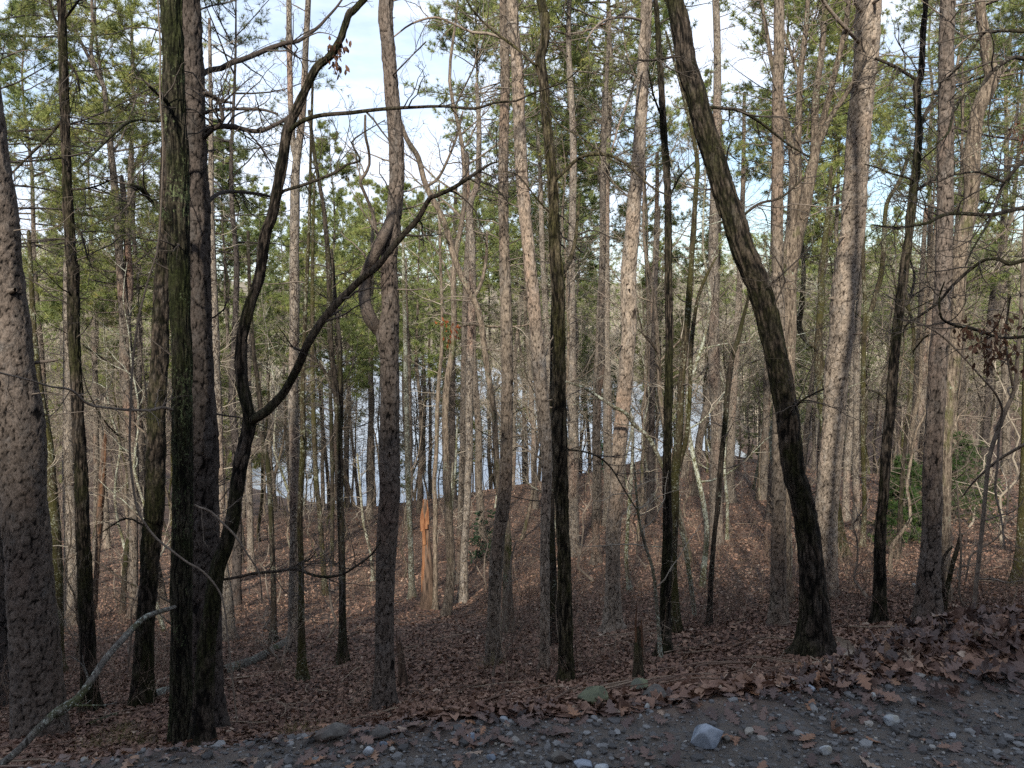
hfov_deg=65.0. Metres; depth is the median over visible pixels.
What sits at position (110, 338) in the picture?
pine tree
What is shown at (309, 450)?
bare tree
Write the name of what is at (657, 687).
stone
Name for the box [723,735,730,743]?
stone
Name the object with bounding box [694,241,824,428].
bare tree
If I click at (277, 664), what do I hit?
stump
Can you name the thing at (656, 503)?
sapling
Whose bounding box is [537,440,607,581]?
sapling
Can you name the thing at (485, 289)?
pine tree
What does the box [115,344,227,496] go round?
bare tree
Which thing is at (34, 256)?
bare tree
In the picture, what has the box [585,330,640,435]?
bare tree
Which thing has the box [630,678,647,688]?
stone
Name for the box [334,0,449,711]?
pine tree
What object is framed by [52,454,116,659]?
sapling
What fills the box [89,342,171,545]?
bare tree
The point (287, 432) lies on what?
bare tree
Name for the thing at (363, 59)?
sky
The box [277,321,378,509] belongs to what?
bare tree
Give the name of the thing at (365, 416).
bare tree
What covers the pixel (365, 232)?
pine tree
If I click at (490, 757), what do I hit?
stone
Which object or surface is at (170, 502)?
sapling
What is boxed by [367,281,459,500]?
bare tree
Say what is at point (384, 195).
pine tree
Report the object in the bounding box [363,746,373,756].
stone
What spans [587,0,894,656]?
hardwood tree
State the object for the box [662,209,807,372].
bare tree
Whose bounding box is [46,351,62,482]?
pine tree
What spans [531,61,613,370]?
pine tree
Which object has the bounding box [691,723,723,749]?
stone
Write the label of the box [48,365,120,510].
bare tree
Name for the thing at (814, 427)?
pine tree
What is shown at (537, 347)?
pine tree
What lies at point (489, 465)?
pine tree
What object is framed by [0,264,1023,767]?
ground
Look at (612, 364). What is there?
bare tree
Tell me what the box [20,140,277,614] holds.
bare tree
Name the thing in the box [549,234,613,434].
pine tree
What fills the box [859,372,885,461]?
bare tree
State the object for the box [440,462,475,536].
hardwood tree
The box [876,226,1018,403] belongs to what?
bare tree
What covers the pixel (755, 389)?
pine tree
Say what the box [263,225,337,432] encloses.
pine tree
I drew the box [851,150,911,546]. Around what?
hardwood tree
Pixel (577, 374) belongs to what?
bare tree
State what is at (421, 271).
pine tree
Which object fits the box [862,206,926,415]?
pine tree
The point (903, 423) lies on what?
sapling
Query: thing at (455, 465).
hardwood tree
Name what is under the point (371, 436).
pine tree
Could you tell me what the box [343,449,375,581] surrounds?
hardwood tree
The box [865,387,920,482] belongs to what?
sapling
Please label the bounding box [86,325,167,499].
bare tree
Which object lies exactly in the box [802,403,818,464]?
bare tree
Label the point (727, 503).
bare tree
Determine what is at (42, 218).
pine tree
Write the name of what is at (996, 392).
bare tree
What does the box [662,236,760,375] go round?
bare tree
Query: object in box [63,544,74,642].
sapling
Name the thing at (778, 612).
pine tree
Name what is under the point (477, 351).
pine tree
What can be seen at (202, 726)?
hardwood tree
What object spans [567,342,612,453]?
bare tree
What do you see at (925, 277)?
pine tree
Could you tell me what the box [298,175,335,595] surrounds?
hardwood tree
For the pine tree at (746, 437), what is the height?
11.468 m
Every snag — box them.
[93,431,106,618]
[419,498,432,609]
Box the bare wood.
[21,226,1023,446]
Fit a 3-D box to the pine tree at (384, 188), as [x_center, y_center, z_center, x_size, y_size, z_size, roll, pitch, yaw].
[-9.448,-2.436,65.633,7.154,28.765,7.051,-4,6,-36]
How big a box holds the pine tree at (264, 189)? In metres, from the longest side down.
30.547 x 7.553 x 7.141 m
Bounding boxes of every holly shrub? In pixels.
[468,510,495,563]
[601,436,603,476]
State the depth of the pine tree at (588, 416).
58.84 m
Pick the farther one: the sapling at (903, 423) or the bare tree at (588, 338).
the bare tree at (588, 338)
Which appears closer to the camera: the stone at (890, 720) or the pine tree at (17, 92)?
the stone at (890, 720)
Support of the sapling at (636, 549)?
on the ground at (982, 694)
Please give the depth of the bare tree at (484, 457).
67.16 m
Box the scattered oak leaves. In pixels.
[19,620,1023,767]
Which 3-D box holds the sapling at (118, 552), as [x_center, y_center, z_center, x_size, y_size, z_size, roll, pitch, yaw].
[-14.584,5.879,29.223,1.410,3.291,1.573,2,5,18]
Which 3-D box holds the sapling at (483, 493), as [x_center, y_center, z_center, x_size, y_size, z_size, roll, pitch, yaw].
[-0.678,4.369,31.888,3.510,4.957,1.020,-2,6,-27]
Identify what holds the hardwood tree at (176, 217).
on the ground at (982, 694)
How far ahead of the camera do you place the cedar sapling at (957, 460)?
21.47 m
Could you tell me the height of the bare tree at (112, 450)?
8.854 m
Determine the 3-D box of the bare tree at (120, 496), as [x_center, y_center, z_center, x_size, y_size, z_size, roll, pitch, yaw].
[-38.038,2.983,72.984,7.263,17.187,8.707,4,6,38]
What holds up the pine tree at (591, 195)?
on the ground at (982, 694)
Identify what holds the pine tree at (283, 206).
on the ground at (982, 694)
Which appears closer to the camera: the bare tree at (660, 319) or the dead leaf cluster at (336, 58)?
the dead leaf cluster at (336, 58)
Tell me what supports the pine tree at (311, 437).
on the ground at (982, 694)
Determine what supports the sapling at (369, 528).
on the ground at (982, 694)
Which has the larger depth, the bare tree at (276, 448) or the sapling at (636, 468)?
the bare tree at (276, 448)
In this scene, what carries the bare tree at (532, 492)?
on the ground at (982, 694)
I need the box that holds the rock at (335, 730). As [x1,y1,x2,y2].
[314,722,348,741]
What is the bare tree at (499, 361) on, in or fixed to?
on the ground at (982, 694)
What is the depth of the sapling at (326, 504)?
38.41 m
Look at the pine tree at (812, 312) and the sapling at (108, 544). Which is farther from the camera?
the pine tree at (812, 312)
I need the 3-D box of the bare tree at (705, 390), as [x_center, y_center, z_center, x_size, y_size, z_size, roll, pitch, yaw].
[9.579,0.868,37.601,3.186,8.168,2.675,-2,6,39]
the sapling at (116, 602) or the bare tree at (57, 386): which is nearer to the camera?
the sapling at (116, 602)
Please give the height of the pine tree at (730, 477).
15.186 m
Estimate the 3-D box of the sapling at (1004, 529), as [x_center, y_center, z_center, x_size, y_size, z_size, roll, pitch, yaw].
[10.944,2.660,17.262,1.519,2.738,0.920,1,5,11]
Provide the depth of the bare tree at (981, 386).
51.56 m
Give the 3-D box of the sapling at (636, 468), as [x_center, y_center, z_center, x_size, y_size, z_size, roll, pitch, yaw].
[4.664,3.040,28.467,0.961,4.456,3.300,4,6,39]
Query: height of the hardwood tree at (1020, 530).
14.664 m
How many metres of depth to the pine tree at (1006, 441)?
34.74 m
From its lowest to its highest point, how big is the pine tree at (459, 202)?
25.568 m
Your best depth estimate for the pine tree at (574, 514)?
24.60 m
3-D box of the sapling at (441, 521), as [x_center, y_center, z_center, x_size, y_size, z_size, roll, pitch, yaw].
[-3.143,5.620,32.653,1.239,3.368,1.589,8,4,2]
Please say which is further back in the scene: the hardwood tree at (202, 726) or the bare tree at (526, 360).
the bare tree at (526, 360)
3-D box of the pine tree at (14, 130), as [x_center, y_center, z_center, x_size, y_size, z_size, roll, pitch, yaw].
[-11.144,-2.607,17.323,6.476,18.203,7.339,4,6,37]
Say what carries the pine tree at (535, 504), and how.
on the ground at (982, 694)
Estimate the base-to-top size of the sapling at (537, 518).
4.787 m
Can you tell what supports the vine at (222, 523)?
hanging from the hardwood tree at (202, 726)
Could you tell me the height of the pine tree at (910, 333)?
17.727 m
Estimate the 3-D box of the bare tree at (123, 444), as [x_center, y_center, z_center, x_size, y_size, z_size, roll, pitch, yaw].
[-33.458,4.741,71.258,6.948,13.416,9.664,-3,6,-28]
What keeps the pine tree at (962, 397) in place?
on the ground at (982, 694)
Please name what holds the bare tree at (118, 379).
on the ground at (982, 694)
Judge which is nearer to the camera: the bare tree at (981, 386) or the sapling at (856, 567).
the sapling at (856, 567)
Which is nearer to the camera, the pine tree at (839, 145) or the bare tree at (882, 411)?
the pine tree at (839, 145)
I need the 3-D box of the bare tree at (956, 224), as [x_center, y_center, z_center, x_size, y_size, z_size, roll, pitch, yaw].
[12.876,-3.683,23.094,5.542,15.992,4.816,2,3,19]
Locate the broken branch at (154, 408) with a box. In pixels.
[0,317,180,433]
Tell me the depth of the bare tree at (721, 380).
73.51 m
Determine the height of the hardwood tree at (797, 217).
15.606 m
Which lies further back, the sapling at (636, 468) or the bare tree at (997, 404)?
the bare tree at (997, 404)
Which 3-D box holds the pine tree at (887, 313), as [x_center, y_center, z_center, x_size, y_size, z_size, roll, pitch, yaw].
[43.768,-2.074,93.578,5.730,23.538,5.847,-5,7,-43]
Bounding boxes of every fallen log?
[85,713,117,725]
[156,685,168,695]
[223,637,286,674]
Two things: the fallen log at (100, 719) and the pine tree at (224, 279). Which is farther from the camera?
the pine tree at (224, 279)
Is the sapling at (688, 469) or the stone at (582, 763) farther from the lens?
the sapling at (688, 469)
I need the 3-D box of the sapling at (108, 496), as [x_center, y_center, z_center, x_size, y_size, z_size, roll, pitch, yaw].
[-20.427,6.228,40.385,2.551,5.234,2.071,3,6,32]
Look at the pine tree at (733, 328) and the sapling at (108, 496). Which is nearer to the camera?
the sapling at (108, 496)
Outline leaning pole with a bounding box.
[566,369,696,617]
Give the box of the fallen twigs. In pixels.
[0,474,1023,767]
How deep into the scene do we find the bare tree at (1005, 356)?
24.79 m
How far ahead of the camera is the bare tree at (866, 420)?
40.42 m
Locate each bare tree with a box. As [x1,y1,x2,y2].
[12,127,62,420]
[19,187,128,518]
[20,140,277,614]
[25,279,112,459]
[26,288,107,431]
[42,329,106,459]
[45,243,170,453]
[45,358,92,464]
[46,222,170,540]
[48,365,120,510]
[51,292,227,478]
[52,390,122,505]
[57,327,123,502]
[59,270,168,579]
[69,240,171,631]
[81,316,169,491]
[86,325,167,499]
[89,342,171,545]
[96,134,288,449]
[100,365,170,479]
[103,417,123,475]
[105,329,278,522]
[107,359,227,525]
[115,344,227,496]
[147,290,305,512]
[166,380,260,489]
[220,253,334,515]
[221,299,288,541]
[223,366,287,513]
[223,412,261,485]
[226,363,319,482]
[237,371,299,512]
[245,379,324,482]
[252,249,356,531]
[253,376,310,506]
[254,371,350,471]
[258,375,349,510]
[263,369,311,511]
[264,418,306,508]
[267,283,378,506]
[272,415,308,507]
[273,389,344,508]
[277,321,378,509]
[285,362,378,525]
[304,398,364,504]
[308,343,378,505]
[308,376,362,460]
[317,316,424,496]
[326,406,377,475]
[328,308,458,456]
[349,403,378,495]
[349,406,426,475]
[352,0,610,617]
[359,305,480,510]
[360,428,427,492]
[362,382,441,497]
[365,313,459,499]
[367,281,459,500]
[375,371,437,498]
[399,386,442,490]
[400,303,496,473]
[400,344,458,498]
[418,283,592,477]
[422,360,491,496]
[439,272,601,478]
[439,340,500,491]
[441,349,530,488]
[458,369,530,484]
[464,119,699,589]
[473,400,499,489]
[474,194,620,539]
[474,297,535,434]
[474,389,521,488]
[478,291,536,428]
[486,177,612,531]
[487,383,529,507]
[499,260,591,395]
[515,397,540,480]
[516,434,538,483]
[517,403,540,460]
[524,333,591,448]
[534,385,614,425]
[548,0,812,563]
[562,254,621,417]
[567,196,750,540]
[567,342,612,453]
[577,185,749,441]
[578,308,641,418]
[579,263,662,488]
[579,331,659,448]
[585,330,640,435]
[585,353,639,468]
[602,300,664,411]
[610,254,708,476]
[612,302,705,422]
[614,251,699,429]
[618,35,858,587]
[628,353,674,451]
[628,413,662,450]
[631,324,702,437]
[632,353,696,447]
[657,202,747,539]
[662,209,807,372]
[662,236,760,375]
[664,248,757,472]
[678,327,752,450]
[691,322,751,448]
[692,302,751,453]
[693,295,748,447]
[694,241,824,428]
[695,328,762,413]
[698,303,763,470]
[698,370,746,437]
[701,280,763,472]
[701,375,753,457]
[710,286,823,433]
[716,164,902,544]
[720,214,808,463]
[722,218,785,489]
[722,397,753,457]
[725,170,874,418]
[738,318,807,454]
[742,295,848,434]
[742,382,762,434]
[743,286,816,417]
[747,207,928,513]
[761,129,909,357]
[796,183,1000,474]
[798,170,904,474]
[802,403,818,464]
[825,97,1023,541]
[848,296,915,466]
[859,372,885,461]
[860,340,897,460]
[861,69,1023,509]
[867,0,1023,514]
[867,342,911,472]
[870,315,976,411]
[873,203,982,478]
[873,280,995,435]
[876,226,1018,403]
[892,112,1023,355]
[898,259,1017,461]
[909,221,1023,413]
[957,311,1021,421]
[964,241,1023,429]
[967,304,1022,411]
[968,365,1021,419]
[969,342,1000,438]
[976,180,1023,470]
[976,248,1022,409]
[981,320,1023,467]
[994,322,1022,416]
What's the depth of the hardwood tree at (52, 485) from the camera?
12.77 m
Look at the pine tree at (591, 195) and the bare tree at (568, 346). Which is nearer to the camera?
the bare tree at (568, 346)
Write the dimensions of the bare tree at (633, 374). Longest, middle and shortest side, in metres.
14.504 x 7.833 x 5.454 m
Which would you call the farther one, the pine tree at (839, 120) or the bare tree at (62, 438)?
the bare tree at (62, 438)
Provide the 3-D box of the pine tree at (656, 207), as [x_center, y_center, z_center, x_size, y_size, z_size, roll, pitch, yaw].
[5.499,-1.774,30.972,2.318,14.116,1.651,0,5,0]
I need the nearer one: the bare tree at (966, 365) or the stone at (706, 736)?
the stone at (706, 736)
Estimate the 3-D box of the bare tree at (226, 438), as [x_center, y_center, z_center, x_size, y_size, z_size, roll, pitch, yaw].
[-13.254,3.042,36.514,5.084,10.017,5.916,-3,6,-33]
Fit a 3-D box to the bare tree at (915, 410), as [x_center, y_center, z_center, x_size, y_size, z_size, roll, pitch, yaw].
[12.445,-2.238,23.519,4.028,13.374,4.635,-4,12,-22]
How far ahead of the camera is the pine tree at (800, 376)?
54.85 m
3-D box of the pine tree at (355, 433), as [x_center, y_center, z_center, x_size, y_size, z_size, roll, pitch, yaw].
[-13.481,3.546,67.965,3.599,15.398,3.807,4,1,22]
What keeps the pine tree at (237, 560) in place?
on the ground at (982, 694)
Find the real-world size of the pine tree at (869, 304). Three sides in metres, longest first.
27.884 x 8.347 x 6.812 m
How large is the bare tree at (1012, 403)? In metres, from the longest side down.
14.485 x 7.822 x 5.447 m
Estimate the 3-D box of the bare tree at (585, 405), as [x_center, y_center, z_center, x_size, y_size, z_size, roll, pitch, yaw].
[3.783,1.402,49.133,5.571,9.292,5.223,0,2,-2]
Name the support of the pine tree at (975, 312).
on the ground at (982, 694)
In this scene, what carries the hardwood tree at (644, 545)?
on the ground at (982, 694)
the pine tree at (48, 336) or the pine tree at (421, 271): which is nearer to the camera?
the pine tree at (421, 271)
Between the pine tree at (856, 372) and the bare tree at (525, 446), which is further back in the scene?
the bare tree at (525, 446)
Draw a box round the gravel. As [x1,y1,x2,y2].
[21,653,1023,767]
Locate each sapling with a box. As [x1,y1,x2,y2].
[47,262,296,624]
[47,446,95,623]
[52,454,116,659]
[56,453,62,529]
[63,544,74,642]
[73,526,169,666]
[90,459,127,534]
[93,534,128,614]
[100,515,117,558]
[104,512,122,575]
[156,586,168,620]
[236,511,287,628]
[245,584,289,659]
[251,401,327,573]
[255,513,288,602]
[265,462,329,557]
[276,418,315,516]
[303,457,323,534]
[305,489,354,637]
[306,463,335,532]
[334,468,373,535]
[345,445,399,573]
[346,472,359,517]
[399,396,440,577]
[416,534,551,676]
[419,495,443,544]
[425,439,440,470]
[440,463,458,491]
[455,471,491,560]
[456,433,522,547]
[456,485,515,590]
[468,514,494,563]
[489,421,602,567]
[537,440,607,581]
[578,428,591,520]
[579,410,591,491]
[622,485,660,568]
[625,411,662,519]
[638,392,692,513]
[673,369,702,516]
[681,441,698,497]
[808,464,816,486]
[809,441,816,472]
[835,445,905,599]
[846,391,898,472]
[861,247,1019,572]
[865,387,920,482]
[867,454,922,547]
[870,377,923,463]
[891,327,1003,534]
[893,215,1023,608]
[893,506,982,612]
[896,371,1014,533]
[896,380,998,439]
[911,431,1017,528]
[947,462,1023,611]
[951,320,1020,549]
[953,386,1019,526]
[976,509,1016,539]
[996,404,1020,476]
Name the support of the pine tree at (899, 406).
on the ground at (982, 694)
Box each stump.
[270,658,284,670]
[396,628,408,685]
[632,604,644,679]
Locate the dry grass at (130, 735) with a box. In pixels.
[73,655,503,751]
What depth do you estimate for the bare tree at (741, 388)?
54.15 m
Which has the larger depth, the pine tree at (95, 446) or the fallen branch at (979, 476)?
the pine tree at (95, 446)
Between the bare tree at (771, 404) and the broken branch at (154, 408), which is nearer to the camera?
the broken branch at (154, 408)
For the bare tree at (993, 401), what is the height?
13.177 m
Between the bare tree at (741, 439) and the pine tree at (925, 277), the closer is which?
the pine tree at (925, 277)
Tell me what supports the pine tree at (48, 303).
on the ground at (982, 694)
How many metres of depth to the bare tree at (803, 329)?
28.55 m
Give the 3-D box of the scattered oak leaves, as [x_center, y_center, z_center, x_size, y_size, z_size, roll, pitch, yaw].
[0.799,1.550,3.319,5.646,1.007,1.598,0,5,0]
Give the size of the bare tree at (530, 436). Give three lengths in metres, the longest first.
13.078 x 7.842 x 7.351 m
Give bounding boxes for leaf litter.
[0,457,1023,764]
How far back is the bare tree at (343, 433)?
77.94 m
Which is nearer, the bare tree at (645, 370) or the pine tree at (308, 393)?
the bare tree at (645, 370)
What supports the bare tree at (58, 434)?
on the ground at (982, 694)
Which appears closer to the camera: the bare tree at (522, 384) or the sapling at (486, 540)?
the sapling at (486, 540)
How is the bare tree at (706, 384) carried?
on the ground at (982, 694)
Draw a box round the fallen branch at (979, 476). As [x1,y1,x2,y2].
[962,443,1023,496]
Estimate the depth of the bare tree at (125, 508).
42.08 m
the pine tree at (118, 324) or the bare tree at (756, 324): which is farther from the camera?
the pine tree at (118, 324)
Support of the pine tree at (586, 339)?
on the ground at (982, 694)
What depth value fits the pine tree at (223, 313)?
34.60 m
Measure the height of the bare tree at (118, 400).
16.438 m
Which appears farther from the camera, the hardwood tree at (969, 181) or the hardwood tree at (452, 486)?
the hardwood tree at (452, 486)
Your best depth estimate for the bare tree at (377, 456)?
63.76 m
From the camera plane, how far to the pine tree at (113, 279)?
36.24 m
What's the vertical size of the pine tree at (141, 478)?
18.324 m
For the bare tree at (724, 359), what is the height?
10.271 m
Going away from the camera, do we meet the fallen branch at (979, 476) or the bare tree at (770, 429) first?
the fallen branch at (979, 476)
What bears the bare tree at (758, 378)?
on the ground at (982, 694)
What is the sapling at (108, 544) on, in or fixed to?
on the ground at (982, 694)
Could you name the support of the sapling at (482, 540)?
on the ground at (982, 694)
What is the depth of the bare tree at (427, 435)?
69.52 m
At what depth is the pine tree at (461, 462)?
24.03 m
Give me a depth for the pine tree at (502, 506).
9.77 m
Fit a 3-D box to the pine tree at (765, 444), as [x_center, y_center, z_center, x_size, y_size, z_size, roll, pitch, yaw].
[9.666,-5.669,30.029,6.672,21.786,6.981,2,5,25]
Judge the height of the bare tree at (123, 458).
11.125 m
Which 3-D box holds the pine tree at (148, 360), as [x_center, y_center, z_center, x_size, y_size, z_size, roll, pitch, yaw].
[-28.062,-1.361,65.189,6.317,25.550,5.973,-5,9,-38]
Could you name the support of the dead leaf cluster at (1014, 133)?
hanging from the hardwood tree at (989, 216)
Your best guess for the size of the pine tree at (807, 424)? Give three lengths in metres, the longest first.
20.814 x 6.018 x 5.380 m
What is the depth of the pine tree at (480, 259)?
32.12 m
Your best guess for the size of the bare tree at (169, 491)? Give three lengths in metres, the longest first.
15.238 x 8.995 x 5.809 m
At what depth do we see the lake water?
118.88 m
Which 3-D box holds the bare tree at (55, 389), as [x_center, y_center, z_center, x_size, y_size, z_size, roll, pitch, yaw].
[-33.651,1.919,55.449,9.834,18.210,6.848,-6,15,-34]
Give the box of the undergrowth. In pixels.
[0,445,1023,726]
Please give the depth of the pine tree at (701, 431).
32.53 m
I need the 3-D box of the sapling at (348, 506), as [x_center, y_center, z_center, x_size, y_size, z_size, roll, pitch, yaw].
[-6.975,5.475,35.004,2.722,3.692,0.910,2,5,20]
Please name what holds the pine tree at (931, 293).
on the ground at (982, 694)
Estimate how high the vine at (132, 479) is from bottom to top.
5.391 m
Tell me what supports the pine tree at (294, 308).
on the ground at (982, 694)
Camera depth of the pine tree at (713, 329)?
20.79 m
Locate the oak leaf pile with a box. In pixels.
[768,600,1023,734]
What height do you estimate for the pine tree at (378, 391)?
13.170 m
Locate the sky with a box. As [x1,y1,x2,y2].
[0,0,1023,283]
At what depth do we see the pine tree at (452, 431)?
41.73 m
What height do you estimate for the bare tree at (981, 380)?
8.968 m
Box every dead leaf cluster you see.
[322,35,351,80]
[435,317,460,348]
[948,309,1023,378]
[1006,117,1023,154]
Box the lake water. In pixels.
[252,350,745,505]
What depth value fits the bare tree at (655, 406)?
60.23 m
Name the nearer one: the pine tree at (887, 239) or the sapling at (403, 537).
the sapling at (403, 537)
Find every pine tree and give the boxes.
[0,0,113,588]
[0,0,161,436]
[0,35,74,706]
[0,38,135,739]
[6,0,217,604]
[21,65,221,554]
[23,180,116,446]
[26,223,78,431]
[34,68,155,547]
[43,330,59,427]
[46,206,132,626]
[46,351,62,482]
[48,0,240,591]
[52,0,159,618]
[58,232,120,573]
[77,0,349,605]
[80,303,116,399]
[80,317,116,407]
[81,157,171,454]
[83,223,148,459]
[84,328,123,495]
[98,321,148,394]
[131,216,171,392]
[132,156,231,413]
[133,0,373,726]
[142,132,259,367]
[169,18,279,641]
[169,144,285,547]
[207,118,287,562]
[219,299,277,518]
[221,210,288,511]
[222,362,241,480]
[224,0,337,653]
[225,305,267,572]
[228,184,288,504]
[232,200,321,498]
[259,226,322,445]
[262,119,379,539]
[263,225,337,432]
[266,200,346,507]
[273,226,356,509]
[276,389,318,480]
[300,197,380,507]
[305,389,328,504]
[318,175,430,505]
[322,247,366,506]
[323,257,375,480]
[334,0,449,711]
[338,205,398,504]
[343,351,375,506]
[350,182,424,425]
[354,182,483,513]
[354,185,437,489]
[357,207,379,519]
[358,333,402,450]
[394,0,612,669]
[399,186,492,495]
[399,204,461,499]
[399,236,449,431]
[399,258,431,532]
[399,432,412,493]
[402,0,547,537]
[420,248,500,428]
[421,0,576,664]
[427,321,460,420]
[431,82,500,603]
[435,177,514,413]
[439,152,492,584]
[442,188,473,509]
[451,197,522,489]
[455,386,490,469]
[461,0,635,521]
[477,68,578,509]
[477,185,521,391]
[481,90,577,484]
[482,0,655,557]
[482,248,542,483]
[482,373,500,471]
[494,28,629,513]
[495,244,549,482]
[496,0,675,528]
[513,337,536,478]
[516,403,529,455]
[518,204,584,480]
[525,0,711,526]
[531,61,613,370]
[540,171,620,359]
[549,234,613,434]
[558,0,668,633]
[563,193,617,471]
[565,283,610,473]
[568,8,633,565]
[577,329,595,429]
[577,345,592,473]
[587,1,685,415]
[601,324,640,434]
[611,205,676,523]
[615,242,703,463]
[629,153,677,509]
[633,228,687,412]
[652,67,739,477]
[655,363,684,454]
[658,0,800,545]
[661,308,701,422]
[683,0,854,500]
[683,247,736,449]
[688,117,731,495]
[696,273,754,449]
[704,0,908,522]
[718,91,760,503]
[722,0,911,626]
[725,288,762,456]
[735,363,762,458]
[743,337,763,449]
[750,0,912,473]
[756,266,828,420]
[763,0,903,497]
[770,335,815,439]
[783,186,862,469]
[796,0,913,597]
[797,349,817,437]
[805,275,830,372]
[808,147,905,530]
[812,293,880,520]
[814,186,893,466]
[834,0,1022,467]
[848,322,884,457]
[851,234,890,462]
[861,232,919,422]
[861,233,917,468]
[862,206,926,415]
[868,269,899,403]
[871,0,1023,249]
[874,309,916,454]
[876,0,1023,495]
[879,315,923,447]
[884,207,935,488]
[884,345,908,449]
[905,0,1023,475]
[906,0,1020,623]
[908,60,1018,368]
[908,215,975,346]
[927,0,1023,496]
[957,187,998,485]
[957,264,984,415]
[957,345,974,429]
[965,201,1019,467]
[967,259,1018,434]
[968,215,1023,468]
[970,93,1023,476]
[1010,346,1022,432]
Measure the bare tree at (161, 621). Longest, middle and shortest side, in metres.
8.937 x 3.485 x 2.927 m
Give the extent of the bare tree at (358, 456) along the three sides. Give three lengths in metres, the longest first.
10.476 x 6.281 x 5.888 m
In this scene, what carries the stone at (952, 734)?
on the ground at (982, 694)
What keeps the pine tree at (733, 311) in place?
on the ground at (982, 694)
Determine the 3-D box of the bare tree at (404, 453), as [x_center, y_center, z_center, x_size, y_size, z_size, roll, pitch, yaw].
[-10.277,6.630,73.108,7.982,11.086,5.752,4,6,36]
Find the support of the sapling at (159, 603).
on the ground at (982, 694)
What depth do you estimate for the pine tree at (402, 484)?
81.62 m
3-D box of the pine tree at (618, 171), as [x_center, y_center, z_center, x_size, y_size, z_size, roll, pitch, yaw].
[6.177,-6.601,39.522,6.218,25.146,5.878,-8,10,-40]
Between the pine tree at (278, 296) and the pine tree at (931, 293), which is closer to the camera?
the pine tree at (931, 293)
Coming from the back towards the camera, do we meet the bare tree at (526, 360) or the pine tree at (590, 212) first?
the bare tree at (526, 360)
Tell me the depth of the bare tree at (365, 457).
65.49 m
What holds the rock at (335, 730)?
on the ground at (982, 694)
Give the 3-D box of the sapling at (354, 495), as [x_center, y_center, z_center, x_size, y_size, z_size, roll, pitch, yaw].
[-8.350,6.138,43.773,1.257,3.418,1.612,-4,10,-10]
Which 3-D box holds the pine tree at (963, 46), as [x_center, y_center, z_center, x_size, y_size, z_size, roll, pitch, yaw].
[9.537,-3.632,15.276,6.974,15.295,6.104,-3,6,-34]
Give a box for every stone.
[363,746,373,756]
[369,726,390,739]
[467,732,475,742]
[486,754,495,760]
[500,716,507,721]
[551,750,572,763]
[573,759,592,767]
[577,686,609,704]
[594,763,608,767]
[614,753,624,758]
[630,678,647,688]
[642,684,666,702]
[644,703,649,710]
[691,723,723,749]
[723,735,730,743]
[800,684,814,692]
[819,745,831,755]
[870,692,876,700]
[883,714,899,726]
[949,732,955,738]
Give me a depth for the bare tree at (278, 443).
66.60 m
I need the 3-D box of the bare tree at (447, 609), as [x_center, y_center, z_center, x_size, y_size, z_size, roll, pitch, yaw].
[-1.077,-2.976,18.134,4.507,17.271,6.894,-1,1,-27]
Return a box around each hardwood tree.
[0,0,165,715]
[27,231,70,671]
[34,0,203,744]
[77,11,220,707]
[186,0,617,747]
[226,231,288,642]
[233,83,352,682]
[277,110,378,664]
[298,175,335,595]
[317,369,336,567]
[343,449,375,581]
[399,230,428,598]
[401,111,526,633]
[403,185,455,609]
[421,330,425,470]
[431,416,480,537]
[438,0,688,682]
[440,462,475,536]
[486,199,593,645]
[577,450,700,657]
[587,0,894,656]
[603,31,739,633]
[606,401,661,590]
[610,0,718,656]
[692,246,791,627]
[720,0,918,603]
[754,347,769,499]
[796,162,858,558]
[830,0,1004,624]
[849,0,1023,377]
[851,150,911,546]
[865,414,922,558]
[942,0,1023,602]
[972,13,1023,585]
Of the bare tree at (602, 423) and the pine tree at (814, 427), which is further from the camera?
the bare tree at (602, 423)
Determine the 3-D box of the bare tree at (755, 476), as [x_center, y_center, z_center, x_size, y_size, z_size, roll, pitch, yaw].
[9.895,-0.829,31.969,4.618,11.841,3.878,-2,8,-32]
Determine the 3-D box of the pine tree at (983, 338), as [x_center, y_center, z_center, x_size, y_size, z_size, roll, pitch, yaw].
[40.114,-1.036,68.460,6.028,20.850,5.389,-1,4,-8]
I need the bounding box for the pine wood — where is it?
[20,225,1023,406]
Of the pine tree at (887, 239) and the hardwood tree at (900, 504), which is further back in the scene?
the pine tree at (887, 239)
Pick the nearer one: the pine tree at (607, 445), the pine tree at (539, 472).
the pine tree at (607, 445)
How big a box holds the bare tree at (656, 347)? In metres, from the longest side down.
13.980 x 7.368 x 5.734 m
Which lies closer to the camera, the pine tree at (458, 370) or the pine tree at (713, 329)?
the pine tree at (713, 329)
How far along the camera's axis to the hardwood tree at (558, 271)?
7.35 m
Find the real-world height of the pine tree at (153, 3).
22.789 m
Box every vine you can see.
[128,0,237,722]
[194,493,262,601]
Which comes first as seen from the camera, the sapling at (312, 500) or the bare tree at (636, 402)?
the sapling at (312, 500)
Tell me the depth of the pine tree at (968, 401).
74.20 m
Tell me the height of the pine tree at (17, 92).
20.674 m
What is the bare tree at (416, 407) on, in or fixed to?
on the ground at (982, 694)
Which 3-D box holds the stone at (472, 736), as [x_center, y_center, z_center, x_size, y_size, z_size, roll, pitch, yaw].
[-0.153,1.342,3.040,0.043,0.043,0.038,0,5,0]
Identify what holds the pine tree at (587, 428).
on the ground at (982, 694)
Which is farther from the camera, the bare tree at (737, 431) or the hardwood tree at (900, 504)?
the bare tree at (737, 431)
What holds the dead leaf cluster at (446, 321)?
hanging from the bare tree at (447, 609)
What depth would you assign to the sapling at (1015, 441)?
34.32 m
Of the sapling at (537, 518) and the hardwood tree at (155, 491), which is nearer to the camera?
the hardwood tree at (155, 491)
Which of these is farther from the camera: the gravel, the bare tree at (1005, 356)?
the bare tree at (1005, 356)

